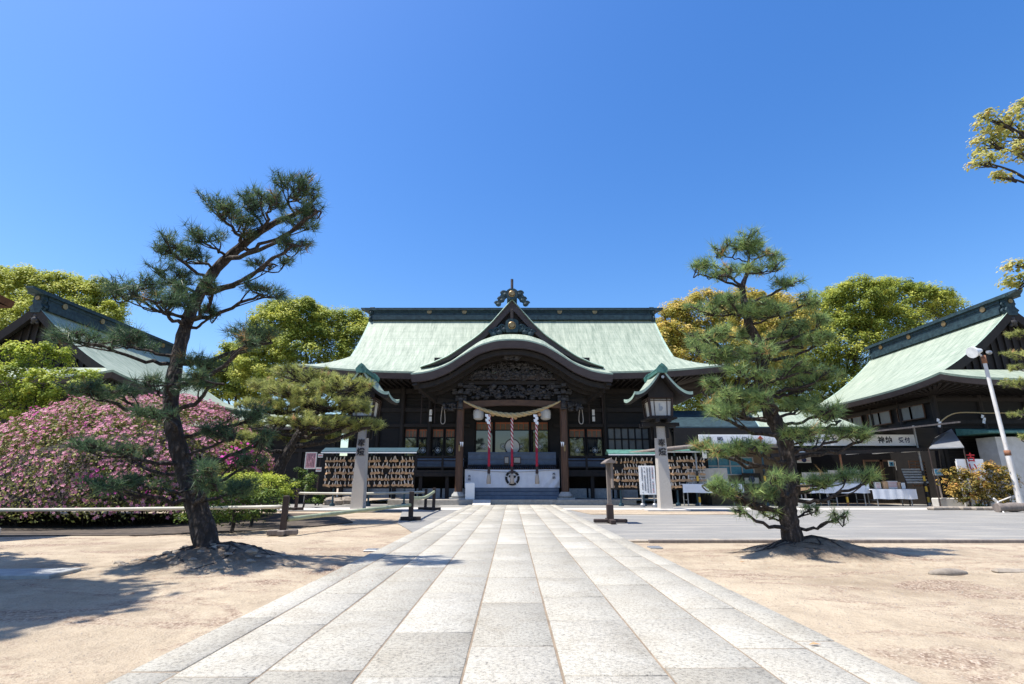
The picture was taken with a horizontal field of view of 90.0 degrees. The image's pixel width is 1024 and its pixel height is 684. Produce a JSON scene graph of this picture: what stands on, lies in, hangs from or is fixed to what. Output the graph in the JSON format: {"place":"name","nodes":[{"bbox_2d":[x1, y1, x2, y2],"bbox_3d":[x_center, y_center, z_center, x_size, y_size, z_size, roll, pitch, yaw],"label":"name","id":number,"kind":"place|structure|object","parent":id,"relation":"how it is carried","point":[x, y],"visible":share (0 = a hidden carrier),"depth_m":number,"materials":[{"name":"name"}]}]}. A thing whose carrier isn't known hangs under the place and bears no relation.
{"place":"outdoors","nodes":[
{"label":"outdoors","id":0,"kind":"place"},
{"bbox_2d":[260,508,460,509],"bbox_3d":[-23.650,7.507,23.032,42.700,0.020,2.000,0,-15,0],"label":"concrete apron","id":1,"kind":"object","parent":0,"point":[385,509],"visible":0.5,"depth_m":22.27,"materials":[{"name":"concrete"}]},
{"bbox_2d":[0,488,1023,683],"bbox_3d":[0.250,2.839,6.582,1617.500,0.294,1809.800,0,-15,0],"label":"ground","id":2,"kind":"structure","parent":0,"point":[110,643],"depth_m":5.44,"materials":[{"name":"sand"}]},
{"bbox_2d":[0,295,14,307],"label":"gate roof","id":3,"kind":"structure","parent":2,"relation":"on","point":[5,302],"depth_m":12.12,"materials":[{"name":"brown tile"}]},
{"bbox_2d":[0,568,81,579],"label":"stone slab","id":4,"kind":"structure","parent":2,"relation":"on","point":[29,573],"depth_m":6.36,"materials":[{"name":"stone"}]},
{"bbox_2d":[0,339,114,447],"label":"maple tree","id":5,"kind":"object","parent":2,"relation":"on","point":[20,395],"visible":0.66,"depth_m":21.07,"materials":[{"name":"green plant"}]},
{"bbox_2d":[0,262,134,330],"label":"broadleaf tree","id":6,"kind":"object","parent":2,"relation":"on","point":[67,286],"visible":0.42,"depth_m":49.13,"materials":[{"name":"green plant"}]},
{"bbox_2d":[0,495,297,535],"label":"bamboo barrier","id":7,"kind":"object","parent":2,"relation":"on","point":[283,529],"visible":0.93,"depth_m":11.53,"materials":[{"name":"brown wood"}]},
{"bbox_2d":[0,513,352,536],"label":"planting soil","id":8,"kind":"structure","parent":2,"relation":"on","point":[156,528],"depth_m":13.45,"materials":[{"name":"soil"}]},
{"bbox_2d":[1,512,49,523],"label":"shrub","id":9,"kind":"object","parent":8,"relation":"on","point":[30,519],"visible":0.18,"depth_m":14.44,"materials":[{"name":"green plant"}]},
{"bbox_2d":[0,392,280,526],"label":"azalea bush","id":10,"kind":"object","parent":8,"relation":"on","point":[36,476],"visible":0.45,"depth_m":13.90,"materials":[{"name":"pink plant"}]},
{"bbox_2d":[173,477,290,532],"bbox_3d":[-6.520,3.837,11.941,2.544,1.383,1.452,4,-16,-14],"label":"clipped shrub","id":11,"kind":"object","parent":8,"relation":"on","point":[229,513],"visible":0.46,"depth_m":11.96,"materials":[{"name":"green plant"}]},
{"bbox_2d":[214,440,258,524],"bbox_3d":[-7.743,3.925,14.252,1.444,2.442,1.424,0,-15,0],"label":"azalea shrub","id":12,"kind":"object","parent":8,"relation":"on","point":[245,443],"visible":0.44,"depth_m":14.45,"materials":[{"name":"green plant"}]},
{"bbox_2d":[218,469,299,526],"bbox_3d":[-6.752,4.174,13.531,2.213,1.575,1.448,-5,-16,17],"label":"clipped shrub","id":13,"kind":"object","parent":8,"relation":"on","point":[268,477],"visible":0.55,"depth_m":13.45,"materials":[{"name":"green plant"}]},
{"bbox_2d":[230,359,385,512],"bbox_3d":[-6.777,2.913,16.191,5.501,4.750,3.189,-8,-18,28],"label":"pine tree","id":14,"kind":"object","parent":8,"relation":"on","point":[294,395],"visible":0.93,"depth_m":15.97,"materials":[{"name":"green plant"}]},
{"bbox_2d":[40,165,330,568],"bbox_3d":[-4.929,0.241,8.010,4.090,6.282,2.364,0,-15,0],"label":"pine tree","id":15,"kind":"object","parent":2,"relation":"on","point":[195,500],"visible":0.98,"depth_m":7.90,"materials":[{"name":"green plant"}]},
{"bbox_2d":[113,543,303,571],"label":"soil clods","id":16,"kind":"object","parent":2,"relation":"on","point":[177,562],"visible":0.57,"depth_m":7.15,"materials":[{"name":"soil"}]},
{"bbox_2d":[204,340,274,406],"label":"broadleaf tree","id":17,"kind":"object","parent":2,"relation":"on","point":[229,392],"visible":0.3,"depth_m":55.27,"materials":[{"name":"green plant"}]},
{"bbox_2d":[148,414,349,502],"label":"corridor wing","id":18,"kind":"structure","parent":2,"relation":"on","point":[297,459],"depth_m":30.21,"materials":[{"name":"wood"}]},
{"bbox_2d":[226,294,368,413],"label":"broadleaf tree","id":19,"kind":"object","parent":2,"relation":"on","point":[314,328],"visible":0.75,"depth_m":48.91,"materials":[{"name":"green plant"}]},
{"bbox_2d":[169,504,466,531],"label":"asphalt lane","id":20,"kind":"structure","parent":2,"relation":"on","point":[428,517],"depth_m":20.05,"materials":[{"name":"asphalt"}]},
{"bbox_2d":[0,286,250,452],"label":"side hall","id":21,"kind":"structure","parent":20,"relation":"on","point":[45,306],"depth_m":28.31,"materials":[{"name":"green metal"}]},
{"bbox_2d":[289,467,326,506],"bbox_3d":[-9.778,6.997,24.518,1.918,1.990,0.952,-5,-16,17],"label":"bush","id":22,"kind":"object","parent":20,"relation":"on","point":[307,481],"visible":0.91,"depth_m":24.43,"materials":[{"name":"green plant"}]},
{"bbox_2d":[303,452,317,501],"bbox_3d":[-10.726,7.217,27.081,0.612,2.717,0.120,0,-15,0],"label":"sign","id":23,"kind":"object","parent":20,"relation":"on","point":[310,460],"visible":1,"depth_m":27.28,"materials":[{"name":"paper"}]},
{"bbox_2d":[323,496,342,504],"bbox_3d":[-9.512,8.539,27.217,1.139,0.659,0.690,0,-15,0],"label":"rock","id":24,"kind":"object","parent":20,"relation":"on","point":[336,501],"visible":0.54,"depth_m":27.01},
{"bbox_2d":[287,491,420,521],"bbox_3d":[-4.104,4.505,13.792,0.607,0.855,5.269,-7,-17,23],"label":"bamboo barrier","id":25,"kind":"object","parent":20,"relation":"on","point":[410,505],"visible":1,"depth_m":14.05,"materials":[{"name":"brown wood"}]},
{"bbox_2d":[289,489,427,509],"bbox_3d":[-6.509,6.812,22.178,6.132,0.875,0.507,1,-15,-3],"label":"bamboo barrier","id":26,"kind":"object","parent":20,"relation":"on","point":[295,507],"visible":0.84,"depth_m":22.06,"materials":[{"name":"brown wood"}]},
{"bbox_2d":[321,448,419,505],"bbox_3d":[-7.250,6.839,26.037,4.840,2.890,0.925,0,-15,0],"label":"plaque rack","id":27,"kind":"object","parent":20,"relation":"on","point":[371,451],"visible":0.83,"depth_m":26.11,"materials":[{"name":"brown wood"}]},
{"bbox_2d":[414,488,440,509],"bbox_3d":[-3.360,5.937,19.086,0.636,0.915,6.625,0,-15,0],"label":"bamboo barrier","id":28,"kind":"object","parent":20,"relation":"on","point":[433,494],"visible":0.9,"depth_m":21.83,"materials":[{"name":"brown wood"}]},
{"bbox_2d":[342,496,350,503],"bbox_3d":[-9.012,8.817,28.209,1.016,0.633,0.667,0,-15,0],"label":"rock","id":29,"kind":"object","parent":2,"relation":"on","point":[347,500],"visible":0.34,"depth_m":27.96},
{"bbox_2d":[333,363,399,511],"bbox_3d":[-6.360,4.083,21.904,2.440,6.040,2.300,0,-15,0],"label":"lantern post","id":30,"kind":"object","parent":2,"relation":"on","point":[377,393],"visible":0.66,"depth_m":21.55,"materials":[{"name":"stone"}]},
{"bbox_2d":[294,279,729,504],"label":"shrine hall","id":31,"kind":"structure","parent":2,"relation":"on","point":[434,369],"depth_m":31.39,"materials":[{"name":"green metal"}]},
{"bbox_2d":[403,428,417,455],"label":"door","id":32,"kind":"structure","parent":31,"relation":"in","point":[411,434],"depth_m":31.65,"materials":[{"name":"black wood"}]},
{"bbox_2d":[417,428,426,469],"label":"door","id":33,"kind":"structure","parent":31,"relation":"in","point":[422,433],"depth_m":31.60,"materials":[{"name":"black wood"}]},
{"bbox_2d":[431,428,444,469],"bbox_3d":[-4.575,6.572,31.508,0.750,2.520,0.080,0,-15,0],"label":"door","id":34,"kind":"structure","parent":31,"relation":"in","point":[437,449],"depth_m":31.58,"materials":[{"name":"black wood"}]},
{"bbox_2d":[444,428,454,469],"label":"door","id":35,"kind":"structure","parent":31,"relation":"in","point":[449,450],"depth_m":31.58,"materials":[{"name":"black glass"}]},
{"bbox_2d":[465,483,474,499],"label":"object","id":36,"kind":"object","parent":31,"relation":"on","point":[469,491],"visible":0.98,"depth_m":27.60,"materials":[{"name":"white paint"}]},
{"bbox_2d":[473,408,483,419],"bbox_3d":[-1.930,3.936,29.518,0.620,1.102,0.620,0,-15,0],"label":"paper lantern","id":37,"kind":"object","parent":31,"relation":"hanging from","point":[478,414],"visible":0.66,"depth_m":29.22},
{"bbox_2d":[475,421,493,451],"bbox_3d":[-1.715,6.360,31.567,1.130,2.960,0.080,0,-15,0],"label":"door","id":38,"kind":"structure","parent":31,"relation":"in","point":[481,427],"depth_m":31.70,"materials":[{"name":"grey glass"}]},
{"bbox_2d":[494,421,510,451],"bbox_3d":[-0.560,6.360,31.567,1.080,2.960,0.080,0,-15,0],"label":"door","id":39,"kind":"structure","parent":31,"relation":"in","point":[502,429],"depth_m":31.73,"materials":[{"name":"grey glass"}]},
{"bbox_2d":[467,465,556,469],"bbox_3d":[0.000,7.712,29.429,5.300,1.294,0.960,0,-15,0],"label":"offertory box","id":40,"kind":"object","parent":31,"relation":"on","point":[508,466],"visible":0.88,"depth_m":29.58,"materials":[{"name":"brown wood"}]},
{"bbox_2d":[504,439,519,451],"bbox_3d":[0.020,6.795,30.943,0.959,1.868,0.170,0,-15,0],"label":"mirror","id":41,"kind":"object","parent":31,"relation":"on","point":[516,446],"visible":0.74,"depth_m":31.00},
{"bbox_2d":[465,469,559,487],"bbox_3d":[0.000,7.684,28.852,5.362,1.010,0.140,0,-15,0],"label":"curtain","id":42,"kind":"object","parent":31,"relation":"hanging from","point":[549,478],"visible":0.97,"depth_m":28.85,"materials":[{"name":"white fabric"}]},
{"bbox_2d":[464,401,560,424],"bbox_3d":[0.000,3.977,28.841,5.505,1.381,0.309,0,-15,0],"label":"sacred rope","id":43,"kind":"object","parent":31,"relation":"hanging from","point":[514,415],"visible":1,"depth_m":28.75,"materials":[{"name":"fabric"}]},
{"bbox_2d":[486,414,494,483],"bbox_3d":[-1.179,5.857,28.472,0.461,3.920,0.260,8,-17,-27],"label":"bell rope","id":44,"kind":"object","parent":43,"relation":"hanging from","point":[488,480],"visible":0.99,"depth_m":28.31,"materials":[{"name":"red fabric"}]},
{"bbox_2d":[510,417,516,483],"bbox_3d":[0.091,5.944,28.448,0.461,3.740,0.260,8,-17,-27],"label":"bell rope","id":45,"kind":"object","parent":43,"relation":"hanging from","point":[511,477],"visible":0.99,"depth_m":28.25,"materials":[{"name":"red fabric"}]},
{"bbox_2d":[535,412,541,483],"bbox_3d":[1.461,5.857,28.472,0.461,3.920,0.260,8,-17,-27],"label":"bell rope","id":46,"kind":"object","parent":43,"relation":"hanging from","point":[536,451],"visible":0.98,"depth_m":28.34,"materials":[{"name":"red fabric"}]},
{"bbox_2d":[513,421,529,451],"bbox_3d":[0.560,6.360,31.567,1.080,2.960,0.080,0,-15,0],"label":"door","id":47,"kind":"structure","parent":31,"relation":"in","point":[521,429],"depth_m":31.73,"materials":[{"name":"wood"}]},
{"bbox_2d":[530,421,548,451],"bbox_3d":[1.715,6.360,31.567,1.130,2.960,0.080,0,-15,0],"label":"door","id":48,"kind":"structure","parent":31,"relation":"in","point":[543,427],"depth_m":31.70,"materials":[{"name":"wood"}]},
{"bbox_2d":[540,408,550,419],"bbox_3d":[1.930,3.936,29.518,0.620,1.102,0.620,0,-15,0],"label":"paper lantern","id":49,"kind":"object","parent":31,"relation":"hanging from","point":[546,414],"visible":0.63,"depth_m":29.22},
{"bbox_2d":[569,428,585,469],"bbox_3d":[4.025,6.572,31.508,1.050,2.520,0.080,0,-15,0],"label":"door","id":50,"kind":"structure","parent":31,"relation":"in","point":[577,437],"depth_m":31.58,"materials":[{"name":"black wood"}]},
{"bbox_2d":[586,428,603,469],"bbox_3d":[5.100,6.572,31.508,1.000,2.520,0.080,0,-15,0],"label":"door","id":51,"kind":"structure","parent":31,"relation":"in","point":[594,438],"depth_m":31.60,"materials":[{"name":"black wood"}]},
{"bbox_2d":[607,427,649,449],"bbox_3d":[7.185,5.994,31.574,2.600,1.440,0.120,0,-15,0],"label":"window","id":52,"kind":"structure","parent":31,"relation":"in","point":[619,438],"depth_m":31.59,"materials":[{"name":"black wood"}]},
{"bbox_2d":[11,548,1023,678],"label":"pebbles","id":53,"kind":"object","parent":2,"relation":"on","point":[808,609],"visible":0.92,"depth_m":5.12,"materials":[{"name":"stone"}]},
{"bbox_2d":[12,539,1023,609],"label":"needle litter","id":54,"kind":"object","parent":2,"relation":"on","point":[493,555],"visible":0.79,"depth_m":7.22,"materials":[{"name":"plant"}]},
{"bbox_2d":[656,285,823,404],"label":"broadleaf tree","id":55,"kind":"object","parent":2,"relation":"on","point":[672,335],"visible":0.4,"depth_m":48.34,"materials":[{"name":"green plant"}]},
{"bbox_2d":[679,222,888,554],"bbox_3d":[4.599,0.709,8.927,3.519,5.912,1.998,0,-15,0],"label":"pine tree","id":56,"kind":"object","parent":2,"relation":"on","point":[763,396],"visible":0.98,"depth_m":8.76,"materials":[{"name":"green plant"}]},
{"bbox_2d":[557,504,1023,541],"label":"asphalt court","id":57,"kind":"object","parent":2,"relation":"on","point":[938,524],"depth_m":14.18,"materials":[{"name":"asphalt"}]},
{"bbox_2d":[593,458,627,523],"bbox_3d":[2.831,4.306,14.845,0.803,1.790,0.809,15,-21,-43],"label":"signboard","id":58,"kind":"object","parent":57,"relation":"on","point":[610,519],"visible":1,"depth_m":14.65,"materials":[{"name":"brown wood"}]},
{"bbox_2d":[605,450,654,505],"bbox_3d":[6.075,6.887,26.023,2.390,2.790,0.925,0,-15,0],"label":"plaque rack","id":59,"kind":"object","parent":57,"relation":"on","point":[618,466],"visible":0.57,"depth_m":26.08,"materials":[{"name":"wood"}]},
{"bbox_2d":[638,466,656,506],"bbox_3d":[6.531,6.962,24.687,0.814,1.934,0.228,0,-15,0],"label":"notice board","id":60,"kind":"object","parent":57,"relation":"on","point":[647,482],"visible":0.99,"depth_m":24.67,"materials":[{"name":"white paint"}]},
{"bbox_2d":[572,510,738,514],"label":"lantern island","id":61,"kind":"structure","parent":57,"relation":"on","point":[643,512],"depth_m":19.80,"materials":[{"name":"concrete"}]},
{"bbox_2d":[624,363,692,510],"bbox_3d":[6.330,4.083,21.904,2.440,6.040,2.300,0,-15,0],"label":"lantern post","id":62,"kind":"object","parent":61,"relation":"on","point":[660,393],"visible":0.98,"depth_m":21.68,"materials":[{"name":"stone"}]},
{"bbox_2d":[667,449,705,505],"bbox_3d":[9.000,6.917,26.430,2.240,2.950,0.925,0,-15,0],"label":"plaque rack","id":63,"kind":"object","parent":57,"relation":"on","point":[689,464],"visible":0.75,"depth_m":26.51,"materials":[{"name":"wood"}]},
{"bbox_2d":[680,484,743,505],"bbox_3d":[10.185,7.827,26.216,3.083,1.082,0.892,0,-15,0],"label":"stall table","id":64,"kind":"object","parent":57,"relation":"on","point":[691,488],"visible":0.46,"depth_m":25.90,"materials":[{"name":"white fabric"}]},
{"bbox_2d":[687,469,706,483],"bbox_3d":[9.537,6.935,26.407,0.954,0.776,0.076,0,-15,0],"label":"display panel","id":65,"kind":"object","parent":64,"relation":"on","point":[695,482],"visible":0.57,"depth_m":26.39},
{"bbox_2d":[705,468,714,481],"bbox_3d":[10.082,6.946,26.487,0.771,0.797,0.077,0,-15,0],"label":"display panel","id":66,"kind":"object","parent":64,"relation":"on","point":[709,471],"visible":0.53,"depth_m":26.52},
{"bbox_2d":[713,468,728,483],"bbox_3d":[10.786,6.957,26.567,0.819,0.818,0.079,0,-15,0],"label":"display panel","id":67,"kind":"object","parent":64,"relation":"on","point":[719,470],"visible":0.47,"depth_m":26.61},
{"bbox_2d":[563,508,927,509],"bbox_3d":[23.650,7.453,22.840,42.700,0.020,1.200,0,-15,0],"label":"concrete strip","id":68,"kind":"object","parent":57,"relation":"on","point":[751,509],"depth_m":23.16,"materials":[{"name":"concrete"}]},
{"bbox_2d":[971,498,989,506],"bbox_3d":[21.278,7.433,23.162,1.158,0.823,0.882,-10,-18,33],"label":"grass tuft","id":69,"kind":"object","parent":68,"relation":"on","point":[981,505],"visible":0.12,"depth_m":23.19,"materials":[{"name":"green plant"}]},
{"bbox_2d":[966,347,1023,502],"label":"floodlight pole","id":70,"kind":"object","parent":68,"relation":"on","point":[972,352],"visible":0.95,"depth_m":23.48,"materials":[{"name":"metal"}]},
{"bbox_2d":[630,411,960,505],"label":"amulet office","id":71,"kind":"structure","parent":57,"relation":"on","point":[694,424],"depth_m":28.00,"materials":[{"name":"black wood"}]},
{"bbox_2d":[708,457,754,474],"bbox_3d":[12.003,6.829,28.184,2.612,0.973,0.090,0,-15,0],"label":"window","id":72,"kind":"structure","parent":71,"relation":"in","point":[733,468],"depth_m":28.19,"materials":[{"name":"teal glass"}]},
{"bbox_2d":[698,435,769,443],"bbox_3d":[11.709,5.169,26.960,3.734,0.577,0.075,0,-15,0],"label":"banner sign","id":73,"kind":"object","parent":71,"relation":"attached to","point":[721,437],"visible":0.54,"depth_m":26.97,"materials":[{"name":"fabric"}]},
{"bbox_2d":[742,473,760,485],"bbox_3d":[12.934,7.416,27.628,1.001,0.656,0.029,0,-15,0],"label":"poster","id":74,"kind":"object","parent":71,"relation":"attached to","point":[756,477],"visible":0.73,"depth_m":27.64,"materials":[{"name":"grey paper"}]},
{"bbox_2d":[797,457,810,462],"bbox_3d":[15.574,6.286,27.318,0.758,0.308,0.029,0,-15,0],"label":"poster","id":75,"kind":"object","parent":71,"relation":"attached to","point":[806,460],"visible":0.72,"depth_m":27.29,"materials":[{"name":"paper"}]},
{"bbox_2d":[770,435,915,445],"bbox_3d":[17.459,5.169,26.961,7.726,0.577,0.072,0,-15,0],"label":"banner sign","id":76,"kind":"object","parent":71,"relation":"attached to","point":[895,440],"visible":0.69,"depth_m":26.92,"materials":[{"name":"fabric"}]},
{"bbox_2d":[863,460,892,483],"bbox_3d":[21.620,7.577,29.938,1.950,1.345,0.050,0,-15,0],"label":"sliding door","id":77,"kind":"structure","parent":71,"relation":"in","point":[880,461],"depth_m":30.03,"materials":[{"name":"brown wood"}]},
{"bbox_2d":[798,484,815,507],"bbox_3d":[13.701,7.194,23.897,0.600,1.066,0.400,0,-15,0],"label":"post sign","id":78,"kind":"object","parent":57,"relation":"on","point":[804,488],"visible":0.34,"depth_m":23.87,"materials":[{"name":"white wood"}]},
{"bbox_2d":[801,485,831,505],"bbox_3d":[15.274,7.804,26.171,1.796,1.100,0.892,0,-15,0],"label":"stall table","id":79,"kind":"object","parent":57,"relation":"on","point":[829,490],"visible":0.23,"depth_m":25.82,"materials":[{"name":"white fabric"}]},
{"bbox_2d":[828,484,869,505],"bbox_3d":[17.090,7.804,26.171,1.916,1.100,0.892,0,-15,0],"label":"stall table","id":80,"kind":"object","parent":57,"relation":"on","point":[862,489],"visible":0.58,"depth_m":25.86,"materials":[{"name":"white fabric"}]},
{"bbox_2d":[828,470,861,483],"bbox_3d":[17.221,6.965,26.450,1.650,0.668,0.320,0,-15,0],"label":"display panel","id":81,"kind":"object","parent":80,"relation":"on","point":[833,471],"visible":0.08,"depth_m":26.43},
{"bbox_2d":[867,489,917,505],"bbox_3d":[19.066,7.853,25.846,2.199,0.832,0.892,0,-15,0],"label":"stall table","id":82,"kind":"object","parent":57,"relation":"on","point":[902,494],"visible":0.94,"depth_m":25.50,"materials":[{"name":"white fabric"}]},
{"bbox_2d":[887,481,898,488],"bbox_3d":[19.240,7.226,25.907,0.523,0.378,0.108,0,-15,0],"label":"card stand","id":83,"kind":"object","parent":82,"relation":"on","point":[892,484],"visible":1,"depth_m":25.87,"materials":[{"name":"paper"}]},
{"bbox_2d":[793,289,1023,496],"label":"side hall","id":84,"kind":"structure","parent":57,"relation":"on","point":[928,373],"depth_m":28.83,"materials":[{"name":"green metal"}]},
{"bbox_2d":[851,416,863,426],"bbox_3d":[22.900,5.339,33.955,0.060,0.820,1.060,0,-15,0],"label":"window","id":85,"kind":"structure","parent":84,"relation":"in","point":[855,419],"depth_m":33.89,"materials":[{"name":"grey glass"}]},
{"bbox_2d":[867,412,879,426],"bbox_3d":[22.900,4.913,32.413,0.060,0.820,1.060,0,-15,0],"label":"window","id":86,"kind":"structure","parent":84,"relation":"in","point":[875,416],"depth_m":32.37,"materials":[{"name":"grey glass"}]},
{"bbox_2d":[877,410,891,424],"bbox_3d":[22.900,4.647,31.449,0.060,0.820,1.060,0,-15,0],"label":"window","id":87,"kind":"structure","parent":84,"relation":"in","point":[884,417],"depth_m":31.43,"materials":[{"name":"grey glass"}]},
{"bbox_2d":[896,406,910,421],"bbox_3d":[22.900,4.220,29.907,0.060,0.820,1.060,0,-15,0],"label":"window","id":88,"kind":"structure","parent":84,"relation":"in","point":[905,410],"depth_m":29.84,"materials":[{"name":"grey glass"}]},
{"bbox_2d":[908,404,925,419],"bbox_3d":[22.900,3.954,28.943,0.060,0.820,1.060,0,-15,0],"label":"window","id":89,"kind":"structure","parent":84,"relation":"in","point":[918,411],"depth_m":28.94,"materials":[{"name":"grey glass"}]},
{"bbox_2d":[937,412,1016,426],"bbox_3d":[25.128,4.101,27.051,5.534,0.839,0.137,0,-15,0],"label":"hall rope","id":90,"kind":"object","parent":84,"relation":"hanging from","point":[982,416],"visible":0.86,"depth_m":27.15,"materials":[{"name":"wicker"}]},
{"bbox_2d":[901,469,928,505],"bbox_3d":[20.820,7.481,26.412,1.205,1.853,0.600,0,-15,0],"label":"fortune board","id":91,"kind":"object","parent":57,"relation":"on","point":[912,476],"visible":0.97,"depth_m":26.48,"materials":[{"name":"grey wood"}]},
{"bbox_2d":[932,469,942,497],"bbox_3d":[21.108,7.182,25.249,0.600,1.810,0.400,0,-15,0],"label":"post sign","id":92,"kind":"object","parent":57,"relation":"on","point":[939,473],"visible":0.52,"depth_m":25.35,"materials":[{"name":"metal"}]},
{"bbox_2d":[928,429,976,506],"bbox_3d":[21.776,6.237,25.685,1.406,3.862,2.261,-9,-18,31],"label":"shed canopy","id":93,"kind":"object","parent":57,"relation":"on","point":[948,439],"visible":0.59,"depth_m":25.36,"materials":[{"name":"grey metal"}]},
{"bbox_2d":[927,506,992,509],"bbox_3d":[19.575,7.126,21.914,3.412,0.160,0.672,0,-15,0],"label":"planting edge","id":94,"kind":"object","parent":57,"relation":"on","point":[956,508],"visible":0.68,"depth_m":21.82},
{"bbox_2d":[931,498,999,506],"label":"wall","id":95,"kind":"structure","parent":57,"relation":"on","point":[945,502],"depth_m":24.74,"materials":[{"name":"concrete"}]},
{"bbox_2d":[936,466,995,506],"bbox_3d":[20.947,6.736,23.617,2.137,2.014,1.614,-10,-19,33],"label":"orange bush","id":96,"kind":"object","parent":57,"relation":"on","point":[953,486],"visible":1,"depth_m":23.57,"materials":[{"name":"orange plant"}]},
{"bbox_2d":[955,453,992,506],"bbox_3d":[22.038,6.588,24.454,1.300,2.530,0.110,0,-15,0],"label":"red sign","id":97,"kind":"object","parent":57,"relation":"on","point":[973,463],"visible":0.27,"depth_m":24.59,"materials":[{"name":"white paint"}]},
{"bbox_2d":[955,429,1023,502],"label":"white shed","id":98,"kind":"structure","parent":57,"relation":"on","point":[990,448],"depth_m":25.50,"materials":[{"name":"concrete"}]},
{"bbox_2d":[977,460,1023,505],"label":"orange bush","id":99,"kind":"object","parent":57,"relation":"on","point":[1000,494],"visible":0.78,"depth_m":23.47,"materials":[{"name":"orange plant"}]},
{"bbox_2d":[992,502,1023,511],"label":"fallen log","id":100,"kind":"object","parent":57,"relation":"on","point":[1009,507],"visible":0.99,"depth_m":20.20,"materials":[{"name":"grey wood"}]},
{"bbox_2d":[997,327,1023,441],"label":"pine tree","id":101,"kind":"object","parent":57,"relation":"on","point":[1018,383],"visible":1,"depth_m":19.05,"materials":[{"name":"green plant"}]},
{"bbox_2d":[673,273,970,411],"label":"broadleaf tree","id":102,"kind":"object","parent":2,"relation":"on","point":[864,327],"visible":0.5,"depth_m":51.26,"materials":[{"name":"green plant"}]},
{"bbox_2d":[648,539,1023,542],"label":"kerb edging","id":103,"kind":"object","parent":2,"relation":"on","point":[857,541],"visible":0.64,"depth_m":10.06,"materials":[{"name":"grey stone"}]},
{"bbox_2d":[928,568,967,575],"bbox_3d":[5.526,2.910,6.456,0.537,0.114,0.134,2,-16,-7],"label":"flat stone","id":104,"kind":"object","parent":2,"relation":"on","point":[948,571],"visible":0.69,"depth_m":6.42,"materials":[{"name":"stone"}]},
{"bbox_2d":[963,97,1023,290],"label":"broadleaf tree","id":105,"kind":"object","parent":2,"relation":"on","point":[1000,130],"visible":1,"depth_m":16.83,"materials":[{"name":"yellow plant"}]},
{"bbox_2d":[991,568,1023,572],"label":"edging stone","id":106,"kind":"object","parent":2,"relation":"on","point":[1002,570],"visible":0.73,"depth_m":6.60,"materials":[{"name":"stone"}]},
{"bbox_2d":[0,0,1023,455],"label":"sky","id":107,"kind":"structure","parent":0,"point":[577,153],"materials":[{"name":"blue"}]},
{"bbox_2d":[106,505,920,683],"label":"path","id":108,"kind":"structure","parent":0,"point":[596,639],"depth_m":3.98,"materials":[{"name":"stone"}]},
{"bbox_2d":[472,500,490,504],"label":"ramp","id":109,"kind":"structure","parent":108,"relation":"on","point":[481,502],"depth_m":26.74,"materials":[{"name":"stone"}]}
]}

